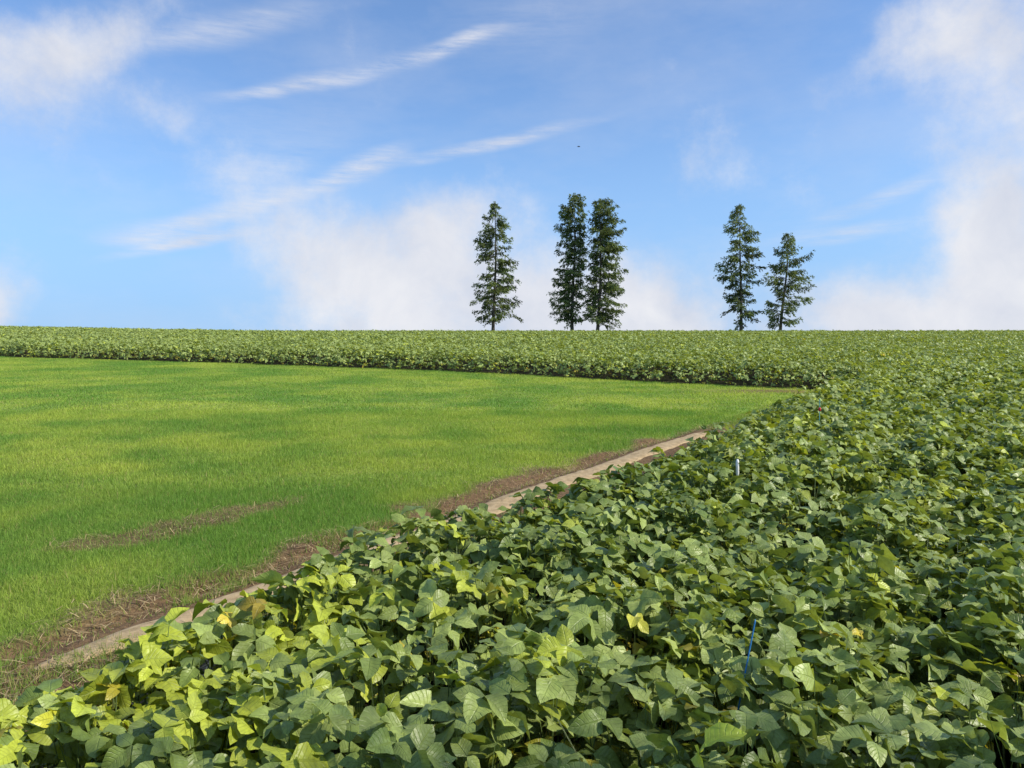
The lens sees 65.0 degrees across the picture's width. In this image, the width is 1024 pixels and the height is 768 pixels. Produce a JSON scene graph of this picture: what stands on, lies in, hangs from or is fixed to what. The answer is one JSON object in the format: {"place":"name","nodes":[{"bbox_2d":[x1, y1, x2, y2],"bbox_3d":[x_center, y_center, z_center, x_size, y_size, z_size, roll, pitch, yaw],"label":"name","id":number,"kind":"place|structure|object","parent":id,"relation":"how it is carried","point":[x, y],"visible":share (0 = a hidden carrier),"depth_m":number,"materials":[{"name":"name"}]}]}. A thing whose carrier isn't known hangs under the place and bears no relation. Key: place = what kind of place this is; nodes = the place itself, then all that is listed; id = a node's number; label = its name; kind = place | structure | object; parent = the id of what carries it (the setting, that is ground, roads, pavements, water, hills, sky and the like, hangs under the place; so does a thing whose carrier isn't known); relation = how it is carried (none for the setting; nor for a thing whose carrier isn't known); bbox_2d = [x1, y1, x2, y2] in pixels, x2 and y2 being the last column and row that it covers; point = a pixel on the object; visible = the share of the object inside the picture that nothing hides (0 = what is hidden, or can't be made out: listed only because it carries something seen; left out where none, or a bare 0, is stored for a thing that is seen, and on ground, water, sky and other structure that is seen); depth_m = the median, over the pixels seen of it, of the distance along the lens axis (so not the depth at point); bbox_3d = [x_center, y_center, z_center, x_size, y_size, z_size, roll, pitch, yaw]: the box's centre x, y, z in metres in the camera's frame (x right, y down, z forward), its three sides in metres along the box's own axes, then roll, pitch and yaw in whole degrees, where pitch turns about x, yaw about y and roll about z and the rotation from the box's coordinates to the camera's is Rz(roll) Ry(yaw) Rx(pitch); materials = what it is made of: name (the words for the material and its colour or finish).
{"place":"outdoors","nodes":[
{"label":"outdoors","id":0,"kind":"place"},
{"bbox_2d":[34,432,705,669],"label":"path","id":1,"kind":"structure","parent":0,"point":[569,479],"depth_m":6.15,"materials":[{"name":"beige concrete"}]},
{"bbox_2d":[0,342,1023,767],"bbox_3d":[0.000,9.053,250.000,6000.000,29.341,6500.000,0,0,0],"label":"ground","id":2,"kind":"structure","parent":0,"point":[128,620],"depth_m":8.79,"materials":[{"name":"green plant"}]},
{"bbox_2d":[0,409,760,766],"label":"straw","id":3,"kind":"object","parent":2,"relation":"on","point":[236,573],"visible":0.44,"depth_m":4.99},
{"bbox_2d":[469,201,522,330],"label":"conifer tree","id":4,"kind":"object","parent":2,"relation":"on","point":[498,289],"visible":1,"depth_m":83.80,"materials":[{"name":"green plant"}]},
{"bbox_2d":[0,325,1023,767],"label":"soybean crop","id":5,"kind":"object","parent":2,"relation":"on","point":[894,509],"visible":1,"depth_m":3.37,"materials":[{"name":"green plant"}]},
{"bbox_2d":[736,459,738,475],"bbox_3d":[1.739,0.920,6.200,0.024,0.680,0.024,0,0,-22],"label":"marker peg","id":6,"kind":"object","parent":5,"relation":"in","point":[737,467],"visible":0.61,"depth_m":6.19,"materials":[{"name":"white plastic"}]},
{"bbox_2d":[546,193,591,329],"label":"conifer tree","id":7,"kind":"object","parent":2,"relation":"on","point":[567,276],"visible":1,"depth_m":84.59,"materials":[{"name":"green plant"}]},
{"bbox_2d":[580,198,628,330],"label":"conifer tree","id":8,"kind":"object","parent":2,"relation":"on","point":[603,243],"visible":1,"depth_m":83.27,"materials":[{"name":"green plant"}]},
{"bbox_2d":[713,203,767,330],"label":"conifer tree","id":9,"kind":"object","parent":2,"relation":"on","point":[738,297],"visible":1,"depth_m":84.25,"materials":[{"name":"green plant"}]},
{"bbox_2d":[738,619,755,709],"bbox_3d":[0.703,1.165,2.580,0.265,0.772,0.005,0,0,-38],"label":"stake","id":10,"kind":"object","parent":2,"relation":"on","point":[748,657],"visible":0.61,"depth_m":2.64,"materials":[{"name":"blue plastic"}]},
{"bbox_2d":[763,233,816,330],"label":"conifer tree","id":11,"kind":"object","parent":2,"relation":"on","point":[786,304],"visible":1,"depth_m":83.65,"materials":[{"name":"green plant"}]},
{"bbox_2d":[818,399,820,428],"bbox_3d":[3.404,0.602,8.901,0.035,0.871,0.028,0,0,27],"label":"stake","id":12,"kind":"object","parent":2,"relation":"on","point":[819,409],"visible":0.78,"depth_m":8.90,"materials":[{"name":"teal plastic"}]},
{"bbox_2d":[0,0,1023,330],"label":"sky","id":13,"kind":"structure","parent":0,"point":[332,165],"materials":[{"name":"blue"}]}
]}

